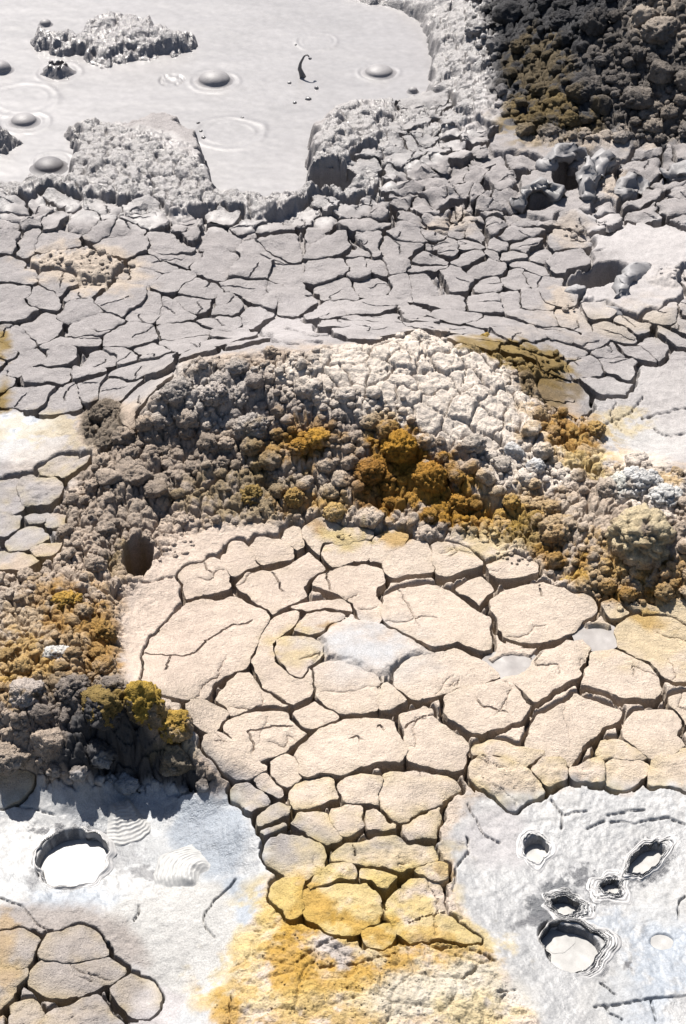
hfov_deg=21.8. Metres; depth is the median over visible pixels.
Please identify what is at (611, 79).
dark rock
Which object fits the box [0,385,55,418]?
mud flake
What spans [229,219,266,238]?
mud flake
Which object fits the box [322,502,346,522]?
mud clod
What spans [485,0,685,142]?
dark rubble
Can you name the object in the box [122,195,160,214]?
mud flake
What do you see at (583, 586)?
mud clod
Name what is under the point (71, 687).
mud clod
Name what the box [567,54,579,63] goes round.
dark rock
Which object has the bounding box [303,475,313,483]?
mud clod
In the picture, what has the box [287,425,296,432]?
mud clod
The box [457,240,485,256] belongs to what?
mud flake
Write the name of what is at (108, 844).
mud vent
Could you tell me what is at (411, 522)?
mud clod
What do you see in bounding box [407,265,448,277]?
mud flake
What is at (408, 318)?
mud flake
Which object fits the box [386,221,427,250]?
mud flake
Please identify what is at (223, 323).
mud flake
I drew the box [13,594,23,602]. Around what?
mud clod
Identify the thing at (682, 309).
mud flake
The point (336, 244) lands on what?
mud flake
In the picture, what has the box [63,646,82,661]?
mud clod
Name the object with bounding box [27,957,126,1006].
mud plate
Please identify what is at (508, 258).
mud flake
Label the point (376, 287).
mud flake
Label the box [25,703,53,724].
mud clod
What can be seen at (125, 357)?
mud flake
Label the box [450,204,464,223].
mud flake
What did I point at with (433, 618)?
mud plate
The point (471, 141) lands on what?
mud flake
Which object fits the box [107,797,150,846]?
mud fan
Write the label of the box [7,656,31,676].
mud clod
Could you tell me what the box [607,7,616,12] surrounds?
dark rock
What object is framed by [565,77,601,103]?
dark rock
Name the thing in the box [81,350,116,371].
mud flake
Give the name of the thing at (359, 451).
mud clod
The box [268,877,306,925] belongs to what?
mud plate
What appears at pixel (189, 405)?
mud clod
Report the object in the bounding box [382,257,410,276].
mud flake
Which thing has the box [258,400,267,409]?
mud clod
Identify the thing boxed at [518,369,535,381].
mud clod
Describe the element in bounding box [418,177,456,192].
mud flake
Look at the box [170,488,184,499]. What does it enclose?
mud clod
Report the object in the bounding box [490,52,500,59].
dark rock
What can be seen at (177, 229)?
mud flake
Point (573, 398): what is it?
mud flake
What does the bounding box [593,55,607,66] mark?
dark rock
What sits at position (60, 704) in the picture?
mud clod
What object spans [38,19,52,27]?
mud bubble
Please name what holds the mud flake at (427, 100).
on the ground
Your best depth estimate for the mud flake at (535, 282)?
5.07 m
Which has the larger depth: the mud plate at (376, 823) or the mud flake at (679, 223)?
the mud flake at (679, 223)
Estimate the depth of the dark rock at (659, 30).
5.85 m
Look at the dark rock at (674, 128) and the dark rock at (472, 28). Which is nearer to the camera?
the dark rock at (674, 128)
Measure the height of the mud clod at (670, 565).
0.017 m
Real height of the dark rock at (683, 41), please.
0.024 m
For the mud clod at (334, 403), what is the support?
on the ground
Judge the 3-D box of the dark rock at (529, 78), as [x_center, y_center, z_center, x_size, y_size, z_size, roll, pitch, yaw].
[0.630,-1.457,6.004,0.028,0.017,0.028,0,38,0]
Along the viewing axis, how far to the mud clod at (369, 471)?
4.20 m
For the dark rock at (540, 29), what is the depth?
6.15 m
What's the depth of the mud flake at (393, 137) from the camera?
5.76 m
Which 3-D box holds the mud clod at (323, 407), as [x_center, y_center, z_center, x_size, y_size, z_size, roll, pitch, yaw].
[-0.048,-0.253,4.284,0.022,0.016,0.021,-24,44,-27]
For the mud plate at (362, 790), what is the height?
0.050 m
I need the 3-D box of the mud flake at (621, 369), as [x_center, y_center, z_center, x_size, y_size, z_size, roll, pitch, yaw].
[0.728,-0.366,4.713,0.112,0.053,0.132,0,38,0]
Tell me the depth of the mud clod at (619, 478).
4.11 m
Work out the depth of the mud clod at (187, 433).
4.31 m
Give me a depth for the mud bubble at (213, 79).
6.31 m
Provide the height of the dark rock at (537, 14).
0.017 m
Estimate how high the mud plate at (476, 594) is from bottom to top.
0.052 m
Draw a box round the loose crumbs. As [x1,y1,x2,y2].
[38,178,682,1023]
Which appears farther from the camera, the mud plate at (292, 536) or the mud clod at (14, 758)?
the mud plate at (292, 536)
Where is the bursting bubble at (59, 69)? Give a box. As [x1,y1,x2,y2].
[40,60,75,79]
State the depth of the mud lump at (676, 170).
5.52 m
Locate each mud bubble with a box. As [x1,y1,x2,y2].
[0,60,14,75]
[7,113,40,128]
[29,156,68,175]
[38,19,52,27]
[194,69,233,88]
[361,64,396,80]
[406,86,418,94]
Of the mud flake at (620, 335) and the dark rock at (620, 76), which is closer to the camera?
the mud flake at (620, 335)
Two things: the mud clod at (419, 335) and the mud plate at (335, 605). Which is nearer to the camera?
the mud plate at (335, 605)
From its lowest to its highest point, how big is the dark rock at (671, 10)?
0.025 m
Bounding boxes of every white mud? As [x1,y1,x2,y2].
[40,840,107,885]
[524,844,546,862]
[541,930,574,953]
[546,935,597,972]
[552,904,575,914]
[602,885,617,892]
[628,851,661,872]
[650,935,672,949]
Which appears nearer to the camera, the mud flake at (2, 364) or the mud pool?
the mud flake at (2, 364)
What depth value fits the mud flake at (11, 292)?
5.01 m
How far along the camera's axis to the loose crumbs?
4.18 m
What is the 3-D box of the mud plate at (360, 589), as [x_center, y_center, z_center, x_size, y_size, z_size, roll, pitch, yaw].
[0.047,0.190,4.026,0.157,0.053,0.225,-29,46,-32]
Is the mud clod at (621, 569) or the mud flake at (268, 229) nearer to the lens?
the mud clod at (621, 569)
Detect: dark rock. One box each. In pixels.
[464,19,485,37]
[475,43,482,47]
[478,48,489,56]
[480,33,486,38]
[481,5,489,12]
[482,56,491,68]
[485,36,510,53]
[486,18,495,25]
[488,1,498,11]
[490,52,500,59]
[491,0,521,24]
[494,101,502,106]
[495,77,506,85]
[495,83,507,95]
[500,110,509,117]
[503,67,517,79]
[507,94,513,99]
[509,60,522,72]
[510,39,524,53]
[510,109,519,115]
[514,97,527,106]
[515,122,535,136]
[522,53,536,64]
[525,34,532,39]
[526,26,532,31]
[526,76,533,81]
[526,112,546,126]
[529,81,548,96]
[532,18,542,27]
[532,46,540,54]
[533,35,540,42]
[534,11,540,17]
[535,123,560,136]
[536,0,552,11]
[536,25,544,33]
[540,50,552,59]
[542,99,549,104]
[545,112,562,125]
[548,8,574,31]
[548,33,553,39]
[548,86,560,95]
[549,96,565,106]
[551,39,560,47]
[551,64,561,74]
[552,0,572,10]
[554,31,573,46]
[560,77,567,84]
[560,103,571,112]
[562,109,580,126]
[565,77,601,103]
[566,71,593,84]
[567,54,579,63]
[568,131,576,138]
[571,22,579,30]
[572,106,577,112]
[574,16,581,21]
[575,0,585,3]
[575,40,589,53]
[577,131,587,138]
[578,111,595,124]
[579,7,608,35]
[580,127,590,131]
[590,94,612,115]
[592,134,599,139]
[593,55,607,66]
[596,129,611,141]
[601,69,609,76]
[601,85,611,94]
[601,115,611,122]
[603,33,615,41]
[603,49,613,62]
[605,75,618,83]
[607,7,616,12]
[607,9,624,22]
[607,27,613,33]
[609,63,614,68]
[610,69,617,74]
[610,90,619,97]
[611,130,629,143]
[613,42,631,58]
[615,57,622,63]
[616,73,625,79]
[621,56,636,67]
[622,86,655,109]
[623,15,629,22]
[623,79,630,85]
[627,28,641,41]
[629,110,636,116]
[629,116,641,126]
[630,36,640,44]
[630,45,646,61]
[631,4,657,25]
[631,74,637,78]
[638,109,649,119]
[639,16,679,44]
[643,117,663,133]
[645,52,661,68]
[646,135,651,140]
[647,114,655,119]
[648,59,674,83]
[648,100,664,112]
[653,133,667,142]
[660,103,678,118]
[661,50,667,56]
[666,6,676,14]
[666,86,672,92]
[670,124,678,132]
[673,70,685,91]
[673,94,685,105]
[675,2,685,10]
[675,66,684,72]
[678,121,685,136]
[679,14,685,19]
[679,53,685,58]
[680,38,685,45]
[681,30,685,36]
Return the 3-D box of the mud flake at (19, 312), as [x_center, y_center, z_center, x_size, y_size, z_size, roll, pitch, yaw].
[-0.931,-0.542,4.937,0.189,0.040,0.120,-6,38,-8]
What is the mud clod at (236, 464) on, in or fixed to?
on the ground
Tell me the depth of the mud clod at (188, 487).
4.23 m
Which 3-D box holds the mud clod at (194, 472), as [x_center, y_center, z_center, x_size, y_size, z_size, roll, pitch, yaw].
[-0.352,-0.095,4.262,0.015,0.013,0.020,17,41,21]
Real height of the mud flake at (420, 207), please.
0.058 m
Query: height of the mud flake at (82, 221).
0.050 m
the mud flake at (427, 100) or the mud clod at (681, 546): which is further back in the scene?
the mud flake at (427, 100)
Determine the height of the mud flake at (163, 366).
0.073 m
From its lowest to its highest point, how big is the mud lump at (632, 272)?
0.074 m
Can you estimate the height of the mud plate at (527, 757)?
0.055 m
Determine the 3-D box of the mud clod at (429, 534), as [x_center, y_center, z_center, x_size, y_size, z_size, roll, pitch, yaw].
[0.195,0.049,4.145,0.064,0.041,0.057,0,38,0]
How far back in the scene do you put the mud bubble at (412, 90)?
6.26 m
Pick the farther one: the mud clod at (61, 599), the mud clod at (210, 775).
the mud clod at (61, 599)
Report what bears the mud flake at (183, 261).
on the ground
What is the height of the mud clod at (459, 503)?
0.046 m
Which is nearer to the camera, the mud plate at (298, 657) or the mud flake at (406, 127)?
the mud plate at (298, 657)
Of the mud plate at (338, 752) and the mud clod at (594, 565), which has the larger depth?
the mud clod at (594, 565)
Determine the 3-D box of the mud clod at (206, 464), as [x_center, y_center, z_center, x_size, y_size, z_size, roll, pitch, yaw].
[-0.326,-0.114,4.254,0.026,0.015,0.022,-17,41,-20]
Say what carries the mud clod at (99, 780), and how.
on the ground
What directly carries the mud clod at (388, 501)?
on the ground
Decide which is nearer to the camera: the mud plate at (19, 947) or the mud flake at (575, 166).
the mud plate at (19, 947)
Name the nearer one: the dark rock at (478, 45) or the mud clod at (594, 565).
the mud clod at (594, 565)
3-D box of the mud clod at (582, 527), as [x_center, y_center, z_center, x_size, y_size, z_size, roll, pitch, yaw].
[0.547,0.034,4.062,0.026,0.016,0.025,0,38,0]
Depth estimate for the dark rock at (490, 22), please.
6.38 m
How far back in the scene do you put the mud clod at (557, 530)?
4.07 m
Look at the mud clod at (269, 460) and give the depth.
4.24 m
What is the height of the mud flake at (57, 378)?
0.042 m
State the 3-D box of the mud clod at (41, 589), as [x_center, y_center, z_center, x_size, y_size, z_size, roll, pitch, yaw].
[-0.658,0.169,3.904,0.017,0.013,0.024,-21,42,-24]
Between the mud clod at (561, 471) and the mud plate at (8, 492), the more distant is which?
the mud plate at (8, 492)
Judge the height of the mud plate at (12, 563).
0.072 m
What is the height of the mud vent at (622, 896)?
0.044 m
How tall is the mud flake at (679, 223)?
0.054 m
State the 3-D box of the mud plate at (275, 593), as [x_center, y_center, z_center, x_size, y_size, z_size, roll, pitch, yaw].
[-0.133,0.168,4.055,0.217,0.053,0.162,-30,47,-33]
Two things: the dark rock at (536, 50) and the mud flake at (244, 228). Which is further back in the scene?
the dark rock at (536, 50)
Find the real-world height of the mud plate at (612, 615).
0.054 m
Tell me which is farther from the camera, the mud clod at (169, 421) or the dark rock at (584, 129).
the dark rock at (584, 129)
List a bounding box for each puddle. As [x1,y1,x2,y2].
[482,652,535,678]
[572,621,616,650]
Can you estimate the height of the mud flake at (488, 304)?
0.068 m
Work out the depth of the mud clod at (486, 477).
4.19 m
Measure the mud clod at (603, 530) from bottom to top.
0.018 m
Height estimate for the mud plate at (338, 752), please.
0.063 m
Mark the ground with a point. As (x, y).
(200, 946)
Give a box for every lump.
[326,149,355,169]
[509,177,566,214]
[535,142,588,174]
[564,284,586,301]
[575,148,620,203]
[606,305,622,315]
[612,261,651,297]
[614,171,649,202]
[659,160,685,181]
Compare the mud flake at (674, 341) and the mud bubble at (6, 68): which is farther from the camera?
the mud bubble at (6, 68)
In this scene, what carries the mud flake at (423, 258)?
on the ground
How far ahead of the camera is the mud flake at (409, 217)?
5.34 m
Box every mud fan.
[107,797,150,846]
[153,844,210,886]
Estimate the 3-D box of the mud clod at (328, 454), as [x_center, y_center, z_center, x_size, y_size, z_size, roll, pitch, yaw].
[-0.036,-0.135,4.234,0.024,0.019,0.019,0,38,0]
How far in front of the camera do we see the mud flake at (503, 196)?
5.45 m
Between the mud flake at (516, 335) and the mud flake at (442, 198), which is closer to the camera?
the mud flake at (516, 335)
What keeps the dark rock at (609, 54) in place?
on the ground
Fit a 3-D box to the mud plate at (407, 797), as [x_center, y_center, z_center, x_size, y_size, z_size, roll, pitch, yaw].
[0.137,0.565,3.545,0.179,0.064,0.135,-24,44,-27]
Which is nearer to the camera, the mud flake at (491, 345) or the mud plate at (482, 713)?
the mud plate at (482, 713)
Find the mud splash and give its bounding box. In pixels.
[298,54,311,77]
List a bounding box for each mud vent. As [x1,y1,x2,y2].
[30,824,116,889]
[516,827,557,872]
[537,918,621,978]
[541,887,596,924]
[586,869,632,904]
[617,834,678,884]
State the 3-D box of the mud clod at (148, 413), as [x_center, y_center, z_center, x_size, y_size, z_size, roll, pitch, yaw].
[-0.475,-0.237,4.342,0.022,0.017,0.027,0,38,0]
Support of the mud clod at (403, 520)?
on the ground
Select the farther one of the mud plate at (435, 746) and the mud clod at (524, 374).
the mud clod at (524, 374)
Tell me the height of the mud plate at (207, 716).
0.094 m
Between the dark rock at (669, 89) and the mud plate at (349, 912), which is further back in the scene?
the dark rock at (669, 89)
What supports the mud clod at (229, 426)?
on the ground
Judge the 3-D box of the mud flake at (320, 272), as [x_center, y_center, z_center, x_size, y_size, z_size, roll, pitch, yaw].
[-0.054,-0.680,5.126,0.154,0.048,0.145,0,38,0]
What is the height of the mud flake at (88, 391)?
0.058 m
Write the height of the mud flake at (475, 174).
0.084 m
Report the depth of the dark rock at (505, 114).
5.87 m
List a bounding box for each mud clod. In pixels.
[0,573,3,583]
[0,647,16,663]
[0,675,9,681]
[0,682,4,691]
[0,727,6,734]
[0,740,30,775]
[4,587,15,600]
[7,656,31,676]
[9,677,46,708]
[9,712,20,721]
[10,643,20,651]
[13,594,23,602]
[16,638,24,644]
[17,567,34,581]
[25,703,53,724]
[27,576,35,581]
[29,727,63,762]
[35,642,42,648]
[35,757,43,764]
[38,586,45,594]
[39,604,49,614]
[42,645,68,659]
[46,762,61,777]
[50,589,82,611]
[51,630,59,638]
[53,660,70,671]
[55,523,74,538]
[55,673,91,704]
[56,702,63,708]
[57,713,67,722]
[58,634,65,643]
[60,547,75,560]
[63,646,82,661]
[64,613,80,626]
[66,493,79,505]
[68,489,76,492]
[68,765,87,781]
[73,603,93,619]
[78,573,87,581]
[80,495,89,504]
[81,684,125,730]
[82,419,91,425]
[83,479,98,491]
[84,554,107,573]
[86,672,96,680]
[86,736,117,768]
[87,398,120,426]
[88,647,105,660]
[90,592,100,599]
[90,617,118,644]
[92,654,116,675]
[93,452,110,468]
[93,775,104,785]
[94,468,121,484]
[94,520,116,537]
[97,435,112,450]
[97,548,107,557]
[100,675,127,691]
[102,491,115,502]
[109,518,119,526]
[110,426,136,445]
[113,772,139,794]
[114,456,154,487]
[121,446,138,459]
[123,522,130,530]
[124,680,168,729]
[135,415,152,431]
[135,440,143,447]
[137,785,145,791]
[143,411,151,416]
[143,444,158,453]
[143,479,167,497]
[150,412,165,430]
[153,473,169,481]
[158,376,194,410]
[158,709,193,743]
[159,743,194,776]
[160,441,173,455]
[161,459,172,469]
[165,417,174,425]
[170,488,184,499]
[173,407,199,428]
[174,514,188,528]
[178,427,195,439]
[178,480,195,494]
[179,785,188,792]
[184,460,196,473]
[185,401,193,408]
[192,469,198,475]
[193,355,204,362]
[193,490,200,496]
[195,778,209,792]
[196,402,204,410]
[196,432,219,453]
[197,359,208,368]
[197,381,227,405]
[198,487,204,492]
[200,377,207,385]
[200,460,211,467]
[202,421,212,429]
[204,410,209,417]
[206,770,215,780]
[209,372,232,384]
[211,514,222,523]
[216,454,232,466]
[217,361,224,370]
[217,436,234,449]
[218,468,227,477]
[220,431,227,436]
[224,355,249,374]
[225,418,233,429]
[229,381,246,407]
[229,408,242,417]
[230,459,241,469]
[230,517,238,524]
[232,412,270,440]
[239,436,264,456]
[239,484,262,506]
[245,373,264,388]
[246,458,261,470]
[254,471,266,482]
[257,449,281,471]
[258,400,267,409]
[263,345,277,358]
[264,373,275,383]
[265,444,277,450]
[268,483,285,498]
[269,427,286,440]
[270,403,284,416]
[274,367,283,375]
[280,413,293,424]
[284,487,304,508]
[287,369,294,374]
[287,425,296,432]
[288,437,310,455]
[289,351,301,357]
[293,375,322,400]
[295,358,306,369]
[296,473,303,478]
[296,478,310,489]
[297,431,307,437]
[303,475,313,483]
[304,427,330,448]
[306,354,318,361]
[311,392,325,406]
[312,347,319,352]
[312,451,319,457]
[315,457,335,473]
[317,473,330,484]
[318,413,326,420]
[319,403,327,410]
[319,483,339,499]
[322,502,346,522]
[323,451,331,458]
[327,419,336,429]
[329,399,340,408]
[329,433,339,442]
[330,407,346,421]
[331,387,338,393]
[331,470,351,486]
[332,457,339,464]
[334,386,356,403]
[340,453,358,470]
[341,434,349,442]
[341,442,355,453]
[351,430,364,443]
[351,480,364,491]
[353,408,362,419]
[353,446,365,458]
[353,457,386,485]
[357,506,384,528]
[359,413,380,430]
[365,385,381,398]
[375,419,399,439]
[380,428,418,462]
[380,482,389,491]
[382,495,395,508]
[384,516,392,526]
[395,332,404,338]
[396,475,408,485]
[397,407,406,415]
[398,517,406,525]
[406,414,416,423]
[408,519,415,525]
[410,328,431,344]
[411,460,447,493]
[415,524,438,544]
[417,433,435,450]
[422,506,437,522]
[428,450,435,455]
[434,451,448,463]
[436,435,445,444]
[443,459,459,471]
[448,468,466,484]
[448,492,469,514]
[460,433,486,453]
[460,458,481,475]
[469,499,483,510]
[469,526,478,533]
[476,467,497,485]
[481,332,490,336]
[485,450,497,460]
[492,485,506,496]
[493,455,511,472]
[502,492,520,509]
[503,441,525,459]
[505,481,512,487]
[505,518,523,533]
[512,357,525,366]
[515,468,538,486]
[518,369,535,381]
[520,419,541,436]
[525,457,545,473]
[528,478,541,489]
[530,405,549,421]
[531,441,554,459]
[531,513,543,525]
[535,500,542,509]
[537,513,577,548]
[541,421,548,427]
[542,499,560,513]
[545,424,560,437]
[546,551,563,568]
[549,455,557,463]
[554,462,563,468]
[557,407,568,415]
[557,468,565,475]
[558,485,568,493]
[559,575,574,580]
[570,468,587,481]
[571,558,579,565]
[575,575,591,593]
[577,523,588,531]
[577,544,586,551]
[578,561,584,568]
[579,485,589,493]
[584,480,597,489]
[585,420,606,439]
[586,551,598,561]
[589,544,603,554]
[590,562,598,569]
[596,477,617,498]
[597,576,617,595]
[598,558,612,566]
[600,566,610,573]
[601,526,607,536]
[605,502,676,569]
[609,471,631,499]
[615,561,630,579]
[618,586,638,601]
[623,465,663,500]
[624,451,648,466]
[628,565,646,579]
[630,582,638,586]
[640,460,651,468]
[644,483,682,508]
[649,597,655,603]
[654,582,674,601]
[658,470,665,475]
[658,565,666,570]
[660,569,671,578]
[666,561,676,569]
[670,466,683,475]
[670,578,680,587]
[672,519,685,535]
[676,537,685,553]
[677,560,685,569]
[678,496,685,507]
[678,585,685,595]
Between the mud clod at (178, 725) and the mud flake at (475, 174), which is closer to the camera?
the mud clod at (178, 725)
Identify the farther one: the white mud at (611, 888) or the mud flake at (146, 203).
the mud flake at (146, 203)
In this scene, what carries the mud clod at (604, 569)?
on the ground
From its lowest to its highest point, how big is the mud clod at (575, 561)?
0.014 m
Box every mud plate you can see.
[0,478,19,503]
[0,502,26,520]
[0,513,23,547]
[0,551,40,578]
[0,769,36,810]
[0,928,40,971]
[0,967,28,1020]
[5,526,50,553]
[8,999,44,1023]
[16,475,63,514]
[24,514,45,528]
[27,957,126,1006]
[30,543,62,568]
[37,925,108,963]
[38,455,78,477]
[40,994,124,1023]
[43,513,66,533]
[55,455,91,486]
[109,973,163,1023]
[141,597,269,709]
[178,557,232,605]
[185,698,229,743]
[201,731,267,787]
[215,672,289,718]
[220,541,259,589]
[222,711,307,771]
[229,782,270,828]
[235,552,325,619]
[249,536,293,570]
[250,610,314,717]
[253,772,285,804]
[255,802,291,837]
[260,823,287,849]
[262,833,327,886]
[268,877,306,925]
[269,754,301,796]
[274,636,323,678]
[281,526,305,558]
[287,776,339,820]
[290,811,342,858]
[291,599,351,617]
[292,611,344,638]
[292,702,339,738]
[294,718,408,790]
[301,517,373,561]
[302,883,383,944]
[307,862,358,889]
[312,564,386,623]
[312,660,383,720]
[321,540,371,572]
[329,804,364,843]
[329,835,438,887]
[337,773,383,815]
[359,868,397,903]
[359,923,396,951]
[363,809,396,839]
[369,530,408,568]
[378,682,408,720]
[378,771,461,836]
[381,584,492,659]
[382,539,434,588]
[384,877,481,947]
[392,648,499,709]
[397,706,469,781]
[400,807,442,848]
[414,861,448,893]
[430,542,483,585]
[440,678,530,743]
[455,577,493,612]
[465,754,544,814]
[469,739,544,769]
[484,555,538,591]
[487,582,597,652]
[503,639,591,716]
[524,694,621,769]
[531,756,567,799]
[568,757,605,790]
[579,649,661,709]
[595,739,647,762]
[599,598,628,626]
[604,758,649,794]
[614,614,685,687]
[618,709,684,764]
[645,748,685,794]
[665,692,685,738]
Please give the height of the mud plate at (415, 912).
0.060 m
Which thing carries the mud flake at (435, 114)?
on the ground
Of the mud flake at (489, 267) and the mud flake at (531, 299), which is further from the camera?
the mud flake at (489, 267)
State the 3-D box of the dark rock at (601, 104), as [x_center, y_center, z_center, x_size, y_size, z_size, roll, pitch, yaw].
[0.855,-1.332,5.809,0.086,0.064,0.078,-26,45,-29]
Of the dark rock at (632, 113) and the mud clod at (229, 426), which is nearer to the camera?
the mud clod at (229, 426)
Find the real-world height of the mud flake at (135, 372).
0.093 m
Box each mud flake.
[0,192,28,216]
[0,213,22,230]
[0,228,21,257]
[0,256,26,268]
[0,268,38,290]
[0,284,31,302]
[0,299,40,325]
[0,324,37,355]
[0,342,17,365]
[0,359,5,370]
[0,365,17,396]
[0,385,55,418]
[7,348,46,386]
[16,228,41,263]
[20,212,47,235]
[20,312,64,348]
[20,366,71,389]
[26,285,62,314]
[27,194,54,215]
[33,344,79,368]
[35,230,82,254]
[37,270,78,303]
[39,336,102,357]
[39,382,83,419]
[41,188,81,213]
[41,211,68,232]
[57,298,103,331]
[63,285,104,306]
[67,312,125,340]
[68,209,100,234]
[71,365,107,386]
[77,374,107,410]
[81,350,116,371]
[82,214,117,249]
[87,199,122,215]
[93,234,149,265]
[94,282,146,321]
[99,378,144,403]
[102,321,159,351]
[103,347,138,368]
[107,218,147,237]
[108,359,158,382]
[116,267,161,289]
[118,372,173,433]
[120,211,169,233]
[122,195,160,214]
[125,290,162,329]
[128,255,177,274]
[133,343,171,361]
[144,352,178,383]
[145,231,196,255]
[148,249,202,270]
[150,269,196,298]
[155,296,196,331]
[156,322,210,340]
[159,335,208,355]
[170,219,197,240]
[174,296,212,319]
[178,278,223,302]
[179,346,217,362]
[181,223,204,247]
[190,247,238,285]
[196,316,241,331]
[198,227,241,255]
[200,337,243,353]
[205,205,240,231]
[209,328,257,339]
[211,292,244,317]
[219,278,267,306]
[225,337,270,350]
[228,253,274,280]
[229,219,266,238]
[235,239,288,268]
[240,306,274,332]
[251,281,282,314]
[255,222,294,237]
[257,233,302,264]
[268,263,305,283]
[276,278,318,318]
[289,207,319,236]
[298,258,349,292]
[302,230,351,262]
[302,300,346,326]
[304,227,325,253]
[311,195,339,216]
[313,278,359,304]
[314,216,336,234]
[316,319,374,334]
[331,324,382,344]
[333,203,371,221]
[334,299,397,316]
[337,218,391,243]
[341,314,401,322]
[344,241,370,262]
[345,158,382,181]
[345,256,371,285]
[352,278,390,299]
[354,148,382,163]
[354,230,382,259]
[359,196,376,206]
[363,295,408,306]
[365,259,387,281]
[365,321,415,340]
[367,202,390,222]
[378,179,424,203]
[379,236,423,263]
[380,150,426,170]
[381,121,406,136]
[381,143,411,155]
[381,163,407,185]
[382,131,403,145]
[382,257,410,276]
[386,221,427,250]
[388,273,411,304]
[389,194,417,219]
[395,90,449,116]
[395,211,425,229]
[397,305,430,317]
[398,116,431,133]
[401,313,442,323]
[402,135,426,151]
[402,322,449,337]
[405,160,439,180]
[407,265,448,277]
[408,131,439,148]
[409,122,439,136]
[409,274,438,304]
[410,197,439,218]
[412,251,448,266]
[413,294,466,311]
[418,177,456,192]
[418,185,467,213]
[419,146,450,155]
[419,151,449,173]
[420,228,446,244]
[422,213,448,230]
[425,103,451,122]
[425,238,456,254]
[426,309,482,325]
[437,243,458,265]
[438,113,477,131]
[438,265,474,299]
[439,323,484,334]
[440,128,462,142]
[440,140,465,152]
[444,149,472,168]
[447,220,474,241]
[447,333,506,355]
[448,167,468,185]
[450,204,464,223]
[450,250,484,272]
[453,182,472,201]
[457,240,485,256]
[460,132,488,150]
[461,216,484,228]
[463,164,495,184]
[463,206,472,217]
[465,223,485,246]
[465,315,524,331]
[466,292,504,316]
[467,125,498,138]
[467,183,491,213]
[467,258,507,284]
[470,156,508,169]
[471,145,490,160]
[472,277,503,294]
[475,195,506,216]
[480,210,503,221]
[482,165,517,193]
[484,216,507,245]
[484,250,499,261]
[487,237,508,259]
[488,324,547,346]
[492,187,525,215]
[498,225,545,248]
[499,291,520,316]
[499,345,535,364]
[500,251,528,267]
[501,268,529,292]
[503,216,522,227]
[505,154,535,179]
[505,308,557,327]
[509,237,543,256]
[509,261,549,276]
[511,218,560,232]
[519,340,562,359]
[520,288,554,311]
[523,272,563,293]
[528,248,551,266]
[532,353,570,381]
[536,327,580,345]
[537,378,592,421]
[539,285,580,309]
[544,248,590,280]
[546,229,591,254]
[552,341,587,364]
[554,309,591,334]
[557,208,605,235]
[566,355,603,383]
[567,158,616,176]
[573,331,610,354]
[578,376,632,403]
[580,300,616,325]
[590,342,624,358]
[592,321,636,346]
[593,202,615,218]
[596,214,622,232]
[598,357,637,384]
[613,315,651,344]
[616,157,661,188]
[616,344,656,366]
[620,187,664,220]
[624,202,661,227]
[631,143,662,163]
[637,337,668,366]
[642,302,678,333]
[650,179,685,196]
[654,325,685,353]
[656,197,685,226]
[661,144,674,182]
[664,175,685,184]
[667,184,685,199]
[668,214,685,231]
[670,314,685,338]
[677,299,685,319]
[680,281,685,296]
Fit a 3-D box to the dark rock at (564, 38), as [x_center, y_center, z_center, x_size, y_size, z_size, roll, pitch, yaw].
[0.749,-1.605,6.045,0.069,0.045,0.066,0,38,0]
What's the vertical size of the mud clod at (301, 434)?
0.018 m
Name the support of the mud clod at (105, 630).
on the ground
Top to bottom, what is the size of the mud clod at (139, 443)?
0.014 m
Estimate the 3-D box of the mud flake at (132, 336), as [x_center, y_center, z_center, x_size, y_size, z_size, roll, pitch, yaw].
[-0.572,-0.470,4.820,0.161,0.044,0.165,0,38,0]
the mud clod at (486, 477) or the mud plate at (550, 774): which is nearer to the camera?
the mud plate at (550, 774)
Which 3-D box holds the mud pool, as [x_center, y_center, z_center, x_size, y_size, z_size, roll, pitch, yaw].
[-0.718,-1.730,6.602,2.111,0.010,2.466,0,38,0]
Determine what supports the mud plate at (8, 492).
on the ground
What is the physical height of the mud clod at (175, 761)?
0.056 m
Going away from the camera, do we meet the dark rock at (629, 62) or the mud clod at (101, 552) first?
the mud clod at (101, 552)
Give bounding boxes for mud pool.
[0,0,431,196]
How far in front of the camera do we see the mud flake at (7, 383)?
4.66 m
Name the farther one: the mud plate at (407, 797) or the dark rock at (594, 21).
the dark rock at (594, 21)
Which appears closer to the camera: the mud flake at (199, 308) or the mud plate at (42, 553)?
the mud plate at (42, 553)
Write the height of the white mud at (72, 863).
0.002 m
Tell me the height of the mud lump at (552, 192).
0.090 m
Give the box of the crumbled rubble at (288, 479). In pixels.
[0,337,685,786]
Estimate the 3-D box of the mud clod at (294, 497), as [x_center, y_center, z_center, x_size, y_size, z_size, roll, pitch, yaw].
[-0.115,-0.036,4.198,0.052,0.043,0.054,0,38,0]
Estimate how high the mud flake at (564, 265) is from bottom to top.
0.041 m
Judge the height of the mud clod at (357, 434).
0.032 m
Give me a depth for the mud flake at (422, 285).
5.05 m
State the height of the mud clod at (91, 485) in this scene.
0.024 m
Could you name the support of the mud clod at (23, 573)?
on the ground
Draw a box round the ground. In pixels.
[0,0,685,1023]
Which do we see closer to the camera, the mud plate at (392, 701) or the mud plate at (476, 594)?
the mud plate at (392, 701)
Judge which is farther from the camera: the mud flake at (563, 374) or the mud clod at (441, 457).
the mud flake at (563, 374)
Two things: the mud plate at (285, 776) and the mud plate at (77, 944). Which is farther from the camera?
the mud plate at (285, 776)
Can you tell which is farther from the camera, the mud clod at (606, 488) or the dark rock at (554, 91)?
the dark rock at (554, 91)
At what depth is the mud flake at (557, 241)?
5.25 m
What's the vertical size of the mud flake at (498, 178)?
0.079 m
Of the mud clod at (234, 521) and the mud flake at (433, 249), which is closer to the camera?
the mud clod at (234, 521)
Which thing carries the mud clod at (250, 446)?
on the ground
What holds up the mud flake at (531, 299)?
on the ground

